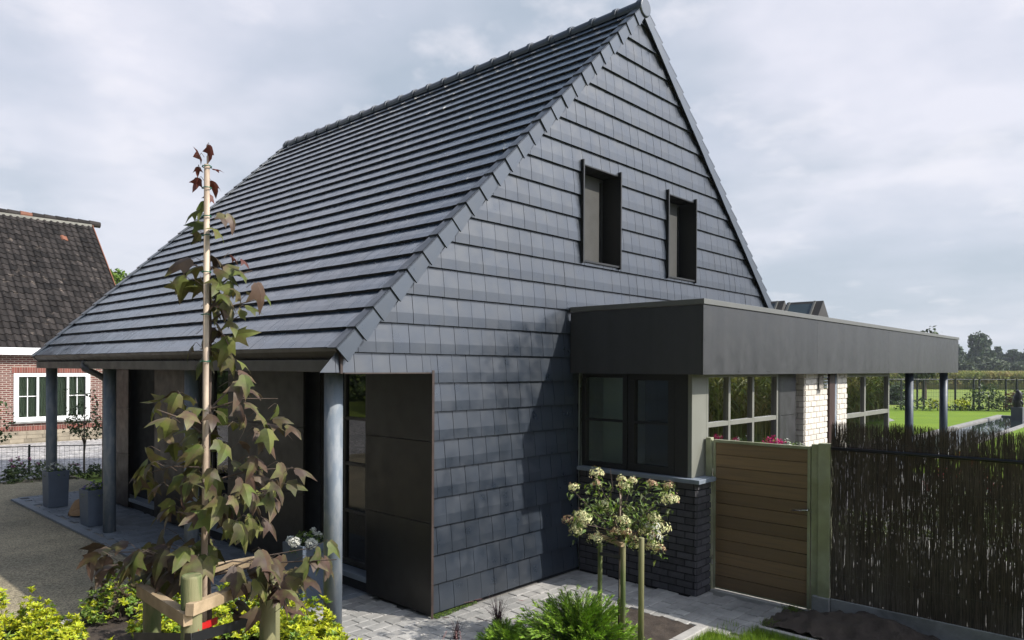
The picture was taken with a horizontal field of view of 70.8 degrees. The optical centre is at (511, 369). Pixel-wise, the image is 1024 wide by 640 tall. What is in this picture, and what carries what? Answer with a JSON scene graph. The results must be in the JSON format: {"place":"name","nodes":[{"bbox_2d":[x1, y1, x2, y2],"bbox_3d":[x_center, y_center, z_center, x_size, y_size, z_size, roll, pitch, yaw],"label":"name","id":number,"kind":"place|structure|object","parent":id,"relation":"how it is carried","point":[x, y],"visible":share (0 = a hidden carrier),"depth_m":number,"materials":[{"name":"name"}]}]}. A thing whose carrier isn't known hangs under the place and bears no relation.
{"place":"outdoors","nodes":[
{"label":"outdoors","id":0,"kind":"place"},
{"bbox_2d":[0,439,101,482],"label":"neighbour gravel court","id":1,"kind":"object","parent":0,"point":[93,454],"visible":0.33,"depth_m":20.11,"materials":[{"name":"grey gravel"}]},
{"bbox_2d":[0,398,15,442],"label":"tree","id":2,"kind":"object","parent":1,"relation":"on","point":[6,427],"visible":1,"depth_m":15.60,"materials":[{"name":"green plant"}]},
{"bbox_2d":[5,456,26,480],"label":"border plant","id":3,"kind":"object","parent":1,"relation":"on","point":[12,466],"visible":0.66,"depth_m":15.57,"materials":[{"name":"green plant"}]},
{"bbox_2d":[32,461,45,479],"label":"border plant","id":4,"kind":"object","parent":1,"relation":"on","point":[44,462],"visible":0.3,"depth_m":15.70,"materials":[{"name":"green plant"}]},
{"bbox_2d":[0,444,101,474],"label":"wire fence","id":5,"kind":"object","parent":1,"relation":"on","point":[39,451],"visible":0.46,"depth_m":16.32,"materials":[{"name":"black metal"}]},
{"bbox_2d":[62,389,101,472],"bbox_3d":[-9.934,1.466,16.882,0.933,2.047,1.084,0,0,43],"label":"tree","id":6,"kind":"object","parent":1,"relation":"on","point":[76,429],"visible":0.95,"depth_m":16.81,"materials":[{"name":"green plant"}]},
{"bbox_2d":[0,208,115,444],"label":"brick house","id":7,"kind":"structure","parent":0,"point":[56,276],"depth_m":24.34,"materials":[{"name":"brick"}]},
{"bbox_2d":[12,373,90,423],"bbox_3d":[-14.969,0.920,23.507,0.264,1.585,2.255,0,0,43],"label":"window","id":8,"kind":"structure","parent":7,"relation":"in","point":[29,404],"depth_m":23.38,"materials":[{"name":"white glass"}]},
{"bbox_2d":[68,499,79,515],"bbox_3d":[-7.060,2.249,11.772,0.319,0.264,0.300,0,0,43],"label":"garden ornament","id":9,"kind":"object","parent":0,"point":[74,510],"visible":0.52,"depth_m":11.69,"materials":[{"name":"brown ceramic"}]},
{"bbox_2d":[4,597,318,639],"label":"sapling soil bed","id":10,"kind":"object","parent":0,"point":[112,627],"visible":0.12,"depth_m":6.73,"materials":[{"name":"brown soil"}]},
{"bbox_2d":[0,585,64,639],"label":"yellow shrub","id":11,"kind":"object","parent":10,"relation":"on","point":[17,625],"visible":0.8,"depth_m":6.26,"materials":[{"name":"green plant"}]},
{"bbox_2d":[17,605,88,639],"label":"yellow shrub","id":12,"kind":"object","parent":10,"relation":"on","point":[57,631],"visible":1,"depth_m":6.15,"materials":[{"name":"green plant"}]},
{"bbox_2d":[77,563,142,623],"bbox_3d":[-3.855,2.167,7.104,0.696,0.540,0.763,0,0,43],"label":"yellow shrub","id":13,"kind":"object","parent":10,"relation":"on","point":[124,595],"visible":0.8,"depth_m":6.94,"materials":[{"name":"green plant"}]},
{"bbox_2d":[123,593,180,637],"bbox_3d":[-3.045,2.089,6.396,0.680,0.708,0.722,0,0,43],"label":"yellow shrub","id":14,"kind":"object","parent":10,"relation":"on","point":[168,626],"visible":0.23,"depth_m":6.18,"materials":[{"name":"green plant"}]},
{"bbox_2d":[200,164,211,639],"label":"plant cane","id":15,"kind":"object","parent":10,"relation":"on","point":[206,187],"visible":0.9,"depth_m":3.97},
{"bbox_2d":[133,556,279,639],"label":"tree stake frame","id":16,"kind":"object","parent":10,"relation":"on","point":[186,614],"visible":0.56,"depth_m":3.79,"materials":[{"name":"brown wood"}]},
{"bbox_2d":[76,142,339,639],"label":"sapling tree","id":17,"kind":"object","parent":10,"relation":"on","point":[161,567],"visible":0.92,"depth_m":3.98,"materials":[{"name":"green plant"}]},
{"bbox_2d":[212,582,259,639],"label":"yellow shrub","id":18,"kind":"object","parent":10,"relation":"on","point":[222,609],"visible":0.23,"depth_m":6.34,"materials":[{"name":"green plant"}]},
{"bbox_2d":[253,587,309,638],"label":"yellow shrub","id":19,"kind":"object","parent":10,"relation":"on","point":[291,603],"visible":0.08,"depth_m":6.57,"materials":[{"name":"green plant"}]},
{"bbox_2d":[280,593,346,639],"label":"yellow shrub","id":20,"kind":"object","parent":10,"relation":"on","point":[304,627],"visible":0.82,"depth_m":5.83,"materials":[{"name":"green plant"}]},
{"bbox_2d":[336,634,362,639],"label":"yellow shrub","id":21,"kind":"object","parent":10,"relation":"on","point":[346,637],"visible":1,"depth_m":5.60,"materials":[{"name":"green plant"}]},
{"bbox_2d":[23,492,368,610],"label":"porch paving","id":22,"kind":"structure","parent":0,"point":[133,527],"depth_m":10.60,"materials":[{"name":"grey stone"}]},
{"bbox_2d":[42,469,69,507],"bbox_3d":[-7.940,2.067,12.546,0.330,0.620,0.330,0,0,41],"label":"planter","id":23,"kind":"object","parent":22,"relation":"on","point":[55,487],"visible":0.94,"depth_m":12.44,"materials":[{"name":"grey stone"}]},
{"bbox_2d":[43,461,66,476],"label":"potted flowers","id":24,"kind":"object","parent":23,"relation":"in","point":[59,467],"visible":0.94,"depth_m":12.49,"materials":[{"name":"green plant"}]},
{"bbox_2d":[79,486,102,526],"bbox_3d":[-6.419,2.113,11.146,0.380,0.550,0.380,0,0,41],"label":"planter","id":25,"kind":"object","parent":22,"relation":"on","point":[91,508],"visible":0.53,"depth_m":10.98,"materials":[{"name":"grey stone"}]},
{"bbox_2d":[80,480,102,496],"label":"potted flowers","id":26,"kind":"object","parent":25,"relation":"in","point":[98,484],"visible":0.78,"depth_m":11.09,"materials":[{"name":"green plant"}]},
{"bbox_2d":[283,537,323,603],"bbox_3d":[-2.173,2.118,7.637,0.360,0.600,0.360,0,0,39],"label":"planter","id":27,"kind":"object","parent":22,"relation":"on","point":[318,578],"visible":0.35,"depth_m":7.50,"materials":[{"name":"grey stone"}]},
{"bbox_2d":[288,536,300,547],"bbox_3d":[-2.197,1.781,7.504,0.146,0.116,0.272,0,0,43],"label":"hydrangea bloom","id":28,"kind":"object","parent":27,"relation":"in","point":[298,542],"visible":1,"depth_m":7.42,"materials":[{"name":"white plant"}]},
{"bbox_2d":[285,527,323,554],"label":"potted flowers","id":29,"kind":"object","parent":27,"relation":"in","point":[306,534],"visible":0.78,"depth_m":7.61,"materials":[{"name":"green plant"}]},
{"bbox_2d":[305,538,317,549],"bbox_3d":[-2.078,1.798,7.521,0.134,0.121,0.278,0,0,-6],"label":"hydrangea bloom","id":30,"kind":"object","parent":27,"relation":"in","point":[307,542],"visible":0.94,"depth_m":7.43,"materials":[{"name":"white plant"}]},
{"bbox_2d":[22,499,785,639],"bbox_3d":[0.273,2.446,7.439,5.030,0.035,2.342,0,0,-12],"label":"front paving","id":31,"kind":"structure","parent":0,"point":[365,617],"depth_m":7.25,"materials":[{"name":"grey stone"}]},
{"bbox_2d":[11,491,237,608],"bbox_3d":[-5.332,2.411,10.560,9.356,0.034,1.343,0,0,43],"label":"paving edge","id":32,"kind":"object","parent":31,"relation":"on","point":[94,537],"visible":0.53,"depth_m":11.09,"materials":[{"name":"grey stone"}]},
{"bbox_2d":[464,594,524,621],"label":"purple grass","id":33,"kind":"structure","parent":31,"relation":"on","point":[498,615],"depth_m":6.73,"materials":[{"name":"purple plant"}]},
{"bbox_2d":[433,601,805,627],"bbox_3d":[1.101,2.391,7.139,3.809,0.101,0.648,0,0,3],"label":"moss","id":34,"kind":"object","parent":31,"relation":"on","point":[438,615],"visible":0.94,"depth_m":7.20,"materials":[{"name":"green plant"}]},
{"bbox_2d":[0,474,822,639],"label":"gravel yard","id":35,"kind":"structure","parent":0,"point":[43,555],"depth_m":9.30,"materials":[{"name":"grey gravel"}]},
{"bbox_2d":[0,468,22,483],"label":"border plant","id":36,"kind":"object","parent":35,"relation":"on","point":[11,474],"visible":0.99,"depth_m":15.16,"materials":[{"name":"green plant"}]},
{"bbox_2d":[15,457,43,482],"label":"border plant","id":37,"kind":"object","parent":35,"relation":"on","point":[37,468],"visible":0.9,"depth_m":15.45,"materials":[{"name":"green plant"}]},
{"bbox_2d":[65,461,83,478],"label":"border plant","id":38,"kind":"object","parent":35,"relation":"on","point":[78,471],"visible":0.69,"depth_m":15.83,"materials":[{"name":"green plant"}]},
{"bbox_2d":[811,595,829,612],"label":"concrete block","id":39,"kind":"structure","parent":35,"relation":"on","point":[820,604],"depth_m":7.10,"materials":[{"name":"grey concrete"}]},
{"bbox_2d":[762,605,939,639],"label":"fence soil bed","id":40,"kind":"object","parent":35,"relation":"on","point":[842,625],"visible":1,"depth_m":6.57,"materials":[{"name":"brown soil"}]},
{"bbox_2d":[442,617,485,639],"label":"purple grass","id":41,"kind":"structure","parent":0,"point":[455,634],"depth_m":6.49,"materials":[{"name":"purple plant"}]},
{"bbox_2d":[0,0,1023,353],"label":"sky","id":42,"kind":"structure","parent":0,"point":[867,156],"materials":[{"name":"white"}]},
{"bbox_2d":[70,384,1023,569],"bbox_3d":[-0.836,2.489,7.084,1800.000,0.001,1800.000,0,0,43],"label":"ground","id":43,"kind":"structure","parent":0,"point":[933,396],"depth_m":67.71,"materials":[{"name":"green plant"}]},
{"bbox_2d":[82,462,101,478],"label":"border plant","id":44,"kind":"object","parent":43,"relation":"on","point":[91,469],"visible":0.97,"depth_m":16.02,"materials":[{"name":"green plant"}]},
{"bbox_2d":[110,268,129,283],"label":"distant tree","id":45,"kind":"object","parent":43,"relation":"on","point":[118,276],"visible":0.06,"depth_m":48.01,"materials":[{"name":"green plant"}]},
{"bbox_2d":[33,586,217,629],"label":"kerb","id":46,"kind":"structure","parent":43,"relation":"on","point":[214,587],"depth_m":7.18,"materials":[{"name":"concrete"}]},
{"bbox_2d":[31,0,773,634],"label":"house","id":47,"kind":"structure","parent":43,"relation":"on","point":[431,264],"depth_m":8.62,"materials":[{"name":"tile"}]},
{"bbox_2d":[211,371,230,496],"bbox_3d":[-4.167,1.089,10.431,0.650,2.250,0.070,0,0,43],"label":"glazed door","id":48,"kind":"structure","parent":47,"relation":"in","point":[217,379],"depth_m":10.47,"materials":[{"name":"black glass"}]},
{"bbox_2d":[320,373,366,568],"bbox_3d":[-1.925,1.105,8.363,0.950,2.250,0.070,0,0,43],"label":"glazed door","id":49,"kind":"structure","parent":47,"relation":"in","point":[354,385],"depth_m":8.25,"materials":[{"name":"black glass"}]},
{"bbox_2d":[579,159,621,269],"bbox_3d":[1.027,-1.932,9.191,0.335,1.263,0.824,0,0,43],"label":"window","id":50,"kind":"structure","parent":47,"relation":"in","point":[600,243],"depth_m":9.39,"materials":[{"name":"black glass"}]},
{"bbox_2d":[665,189,696,282],"bbox_3d":[2.383,-1.929,10.661,0.335,1.263,0.824,0,0,43],"label":"window","id":51,"kind":"structure","parent":47,"relation":"in","point":[686,213],"depth_m":10.88,"materials":[{"name":"black glass"}]},
{"bbox_2d":[669,624,707,639],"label":"kerb","id":52,"kind":"structure","parent":43,"relation":"on","point":[688,634],"depth_m":6.57,"materials":[{"name":"concrete"}]},
{"bbox_2d":[757,610,815,639],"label":"kerb","id":53,"kind":"structure","parent":43,"relation":"on","point":[788,634],"depth_m":6.62,"materials":[{"name":"concrete"}]},
{"bbox_2d":[889,382,904,404],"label":"hedge bush","id":54,"kind":"object","parent":43,"relation":"on","point":[894,388],"visible":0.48,"depth_m":51.59,"materials":[{"name":"green plant"}]},
{"bbox_2d":[898,325,942,398],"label":"garden tree","id":55,"kind":"object","parent":43,"relation":"on","point":[922,375],"visible":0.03,"depth_m":59.84,"materials":[{"name":"green plant"}]},
{"bbox_2d":[827,421,1023,639],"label":"reed fence","id":56,"kind":"object","parent":43,"relation":"on","point":[983,600],"visible":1,"depth_m":6.50,"materials":[{"name":"wicker"}]},
{"bbox_2d":[706,437,831,610],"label":"garden gate","id":57,"kind":"structure","parent":56,"relation":"attached to","point":[770,522],"depth_m":7.51,"materials":[{"name":"brown wood"}]},
{"bbox_2d":[958,344,966,360],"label":"broadleaf tree","id":58,"kind":"object","parent":43,"relation":"on","point":[961,353],"visible":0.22,"depth_m":204.62,"materials":[{"name":"green plant"}]},
{"bbox_2d":[958,357,978,370],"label":"willow bush","id":59,"kind":"object","parent":43,"relation":"on","point":[964,365],"visible":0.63,"depth_m":158.10,"materials":[{"name":"green plant"}]},
{"bbox_2d":[965,333,985,362],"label":"poplar tree","id":60,"kind":"object","parent":43,"relation":"on","point":[975,345],"visible":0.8,"depth_m":188.86,"materials":[{"name":"green plant"}]},
{"bbox_2d":[975,331,996,358],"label":"poplar tree","id":61,"kind":"object","parent":43,"relation":"on","point":[989,353],"visible":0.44,"depth_m":194.42,"materials":[{"name":"green plant"}]},
{"bbox_2d":[967,356,1009,370],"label":"willow bush","id":62,"kind":"object","parent":43,"relation":"on","point":[984,363],"visible":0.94,"depth_m":161.99,"materials":[{"name":"green plant"}]},
{"bbox_2d":[994,346,1006,359],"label":"broadleaf tree","id":63,"kind":"object","parent":43,"relation":"on","point":[999,352],"visible":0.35,"depth_m":209.35,"materials":[{"name":"green plant"}]},
{"bbox_2d":[998,361,1023,370],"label":"willow bush","id":64,"kind":"object","parent":43,"relation":"on","point":[1017,366],"visible":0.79,"depth_m":170.77,"materials":[{"name":"green plant"}]},
{"bbox_2d":[1004,349,1022,362],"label":"broadleaf tree","id":65,"kind":"object","parent":43,"relation":"on","point":[1010,354],"visible":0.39,"depth_m":203.43,"materials":[{"name":"green plant"}]},
{"bbox_2d":[1012,349,1023,362],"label":"broadleaf tree","id":66,"kind":"object","parent":43,"relation":"on","point":[1019,357],"visible":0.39,"depth_m":200.46,"materials":[{"name":"green plant"}]},
{"bbox_2d":[535,607,693,639],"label":"hydrangea soil bed","id":67,"kind":"object","parent":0,"point":[659,628],"visible":0.23,"depth_m":6.82,"materials":[{"name":"brown soil"}]},
{"bbox_2d":[476,615,537,639],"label":"juniper shrub","id":68,"kind":"object","parent":67,"relation":"on","point":[498,630],"visible":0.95,"depth_m":6.32,"materials":[{"name":"green plant"}]},
{"bbox_2d":[513,585,651,639],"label":"juniper shrub","id":69,"kind":"object","parent":67,"relation":"on","point":[578,621],"visible":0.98,"depth_m":6.23,"materials":[{"name":"green plant"}]},
{"bbox_2d":[596,533,643,639],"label":"tree stake frame","id":70,"kind":"object","parent":67,"relation":"on","point":[622,556],"visible":0.73,"depth_m":6.13,"materials":[{"name":"brown wood"}]},
{"bbox_2d":[619,489,620,596],"bbox_3d":[0.942,1.769,6.302,0.016,1.442,0.016,0,0,-25],"label":"plant cane","id":71,"kind":"object","parent":67,"relation":"on","point":[619,515],"visible":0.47,"depth_m":6.29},
{"bbox_2d":[562,466,679,634],"bbox_3d":[0.958,1.661,6.287,1.035,1.597,0.588,0,0,-3],"label":"hydrangea tree","id":72,"kind":"object","parent":67,"relation":"on","point":[622,531],"visible":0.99,"depth_m":6.21,"materials":[{"name":"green plant"}]},
{"bbox_2d":[687,620,816,639],"bbox_3d":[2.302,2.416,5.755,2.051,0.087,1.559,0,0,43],"label":"grass","id":73,"kind":"structure","parent":0,"point":[758,634],"depth_m":6.57,"materials":[{"name":"green plant"}]},
{"bbox_2d":[833,476,1023,624],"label":"terrace","id":74,"kind":"structure","parent":0,"point":[952,544],"depth_m":10.41,"materials":[{"name":"grey stone"}]},
{"bbox_2d":[570,298,958,596],"bbox_3d":[2.580,0.553,14.968,9.310,3.848,11.872,0,0,43],"label":"flat roofed extension","id":75,"kind":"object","parent":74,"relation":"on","point":[666,388],"visible":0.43,"depth_m":8.57,"materials":[{"name":"grey metal"}]},
{"bbox_2d":[582,373,627,469],"bbox_3d":[1.117,0.604,8.618,0.651,1.132,0.070,0,0,43],"label":"window","id":76,"kind":"structure","parent":75,"relation":"in","point":[585,376],"depth_m":8.63,"materials":[{"name":"black metal"}]},
{"bbox_2d":[628,374,674,475],"bbox_3d":[1.592,0.607,8.173,0.611,1.132,0.080,0,0,43],"label":"window","id":77,"kind":"structure","parent":75,"relation":"in","point":[633,422],"depth_m":8.19,"materials":[{"name":"black metal"}]},
{"bbox_2d":[706,374,777,443],"bbox_3d":[2.807,0.612,8.784,0.070,1.132,1.961,0,0,43],"label":"window","id":78,"kind":"structure","parent":75,"relation":"in","point":[739,407],"depth_m":8.79,"materials":[{"name":"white glass"}]},
{"bbox_2d":[846,373,889,442],"bbox_3d":[6.013,1.202,12.264,0.070,2.297,2.481,0,0,43],"label":"window","id":79,"kind":"structure","parent":75,"relation":"in","point":[867,398],"depth_m":12.35,"materials":[{"name":"clear glass"}]},
{"bbox_2d":[838,512,886,549],"bbox_3d":[4.748,2.217,9.818,0.726,0.707,0.762,0,0,43],"label":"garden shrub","id":80,"kind":"object","parent":74,"relation":"on","point":[866,529],"visible":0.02,"depth_m":9.77,"materials":[{"name":"green plant"}]},
{"bbox_2d":[899,508,937,539],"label":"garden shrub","id":81,"kind":"object","parent":74,"relation":"on","point":[917,526],"visible":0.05,"depth_m":10.29,"materials":[{"name":"green plant"}]},
{"bbox_2d":[936,493,998,547],"bbox_3d":[5.894,2.024,9.197,0.922,1.108,0.927,0,0,43],"label":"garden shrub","id":82,"kind":"object","parent":74,"relation":"on","point":[976,525],"visible":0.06,"depth_m":9.13,"materials":[{"name":"green plant"}]},
{"bbox_2d":[983,491,1021,576],"bbox_3d":[6.032,1.960,8.546,1.033,1.241,0.977,0,0,7],"label":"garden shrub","id":83,"kind":"object","parent":74,"relation":"on","point":[992,527],"visible":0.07,"depth_m":8.70,"materials":[{"name":"green plant"}]},
{"bbox_2d":[922,462,956,512],"bbox_3d":[7.295,1.998,12.212,0.670,0.959,0.661,0,0,43],"label":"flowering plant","id":84,"kind":"object","parent":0,"point":[931,492],"visible":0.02,"depth_m":12.22,"materials":[{"name":"green plant"}]},
{"bbox_2d":[889,407,1010,431],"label":"garden lawn","id":85,"kind":"structure","parent":0,"point":[924,418],"depth_m":38.27,"materials":[{"name":"green plant"}]},
{"bbox_2d":[892,400,918,409],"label":"border shrub","id":86,"kind":"object","parent":85,"relation":"on","point":[901,406],"visible":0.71,"depth_m":43.40,"materials":[{"name":"green plant"}]},
{"bbox_2d":[903,398,938,410],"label":"border shrub","id":87,"kind":"object","parent":85,"relation":"on","point":[929,400],"visible":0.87,"depth_m":43.42,"materials":[{"name":"green plant"}]},
{"bbox_2d":[926,400,949,410],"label":"border shrub","id":88,"kind":"object","parent":85,"relation":"on","point":[931,402],"visible":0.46,"depth_m":43.57,"materials":[{"name":"green plant"}]},
{"bbox_2d":[889,379,1023,409],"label":"wire fence","id":89,"kind":"object","parent":85,"relation":"on","point":[962,392],"visible":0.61,"depth_m":44.76,"materials":[{"name":"black metal"}]},
{"bbox_2d":[948,404,966,410],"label":"border shrub","id":90,"kind":"object","parent":85,"relation":"on","point":[952,409],"visible":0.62,"depth_m":43.63,"materials":[{"name":"green plant"}]},
{"bbox_2d":[950,398,975,410],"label":"border shrub","id":91,"kind":"object","parent":85,"relation":"on","point":[959,402],"visible":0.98,"depth_m":43.63,"materials":[{"name":"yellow plant"}]},
{"bbox_2d":[954,405,983,410],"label":"border shrub","id":92,"kind":"object","parent":85,"relation":"on","point":[970,409],"visible":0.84,"depth_m":43.54,"materials":[{"name":"green plant"}]},
{"bbox_2d":[919,415,1023,459],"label":"pond edge","id":93,"kind":"object","parent":85,"relation":"on","point":[982,420],"visible":0.17,"depth_m":31.91,"materials":[{"name":"grey stone"}]},
{"bbox_2d":[959,390,997,410],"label":"border shrub","id":94,"kind":"object","parent":85,"relation":"on","point":[976,400],"visible":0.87,"depth_m":43.69,"materials":[{"name":"green plant"}]},
{"bbox_2d":[967,383,1007,410],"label":"border shrub","id":95,"kind":"object","parent":85,"relation":"on","point":[984,388],"visible":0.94,"depth_m":43.47,"materials":[{"name":"green plant"}]},
{"bbox_2d":[986,395,1012,410],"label":"border shrub","id":96,"kind":"object","parent":85,"relation":"on","point":[1003,406],"visible":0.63,"depth_m":43.18,"materials":[{"name":"green plant"}]},
{"bbox_2d":[998,390,1022,409],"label":"border shrub","id":97,"kind":"object","parent":85,"relation":"on","point":[1010,399],"visible":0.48,"depth_m":43.30,"materials":[{"name":"green plant"}]},
{"bbox_2d":[889,370,1023,389],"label":"corn field","id":98,"kind":"structure","parent":0,"point":[977,374],"depth_m":92.26,"materials":[{"name":"green plant"}]},
{"bbox_2d":[896,417,1023,453],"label":"water","id":99,"kind":"structure","parent":0,"point":[1001,423],"depth_m":31.94,"materials":[{"name":"grey liquid"}]},
{"bbox_2d":[1011,407,1023,420],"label":"stone pedestal","id":100,"kind":"object","parent":99,"relation":"on","point":[1017,413],"visible":0.96,"depth_m":35.47,"materials":[{"name":"grey stone"}]},
{"bbox_2d":[1012,389,1023,406],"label":"sculpture","id":101,"kind":"object","parent":100,"relation":"on","point":[1017,401],"visible":1,"depth_m":35.52,"materials":[{"name":"grey stone"}]},
{"bbox_2d":[915,427,1023,476],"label":"side lawn","id":102,"kind":"structure","parent":0,"point":[1017,431],"depth_m":27.07,"materials":[{"name":"green plant"}]},
{"bbox_2d":[988,477,1021,540],"bbox_3d":[7.363,1.984,10.597,0.666,1.023,0.690,0,0,-19],"label":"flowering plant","id":103,"kind":"object","parent":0,"point":[1012,518],"visible":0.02,"depth_m":10.56,"materials":[{"name":"green plant"}]},
{"bbox_3d":[3.166,1.755,8.732,0.180,1.420,1.500,0,0,43],"label":"flower box","id":104,"kind":"object","parent":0,"visible":0},
{"bbox_2d":[760,435,786,443],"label":"potted flowers","id":105,"kind":"object","parent":104,"relation":"in","point":[778,441],"visible":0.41,"depth_m":8.65,"materials":[{"name":"pink plant"}]},
{"bbox_2d":[784,438,804,445],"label":"potted flowers","id":106,"kind":"object","parent":104,"relation":"in","point":[789,442],"visible":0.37,"depth_m":9.10,"materials":[{"name":"white plant"}]}
]}

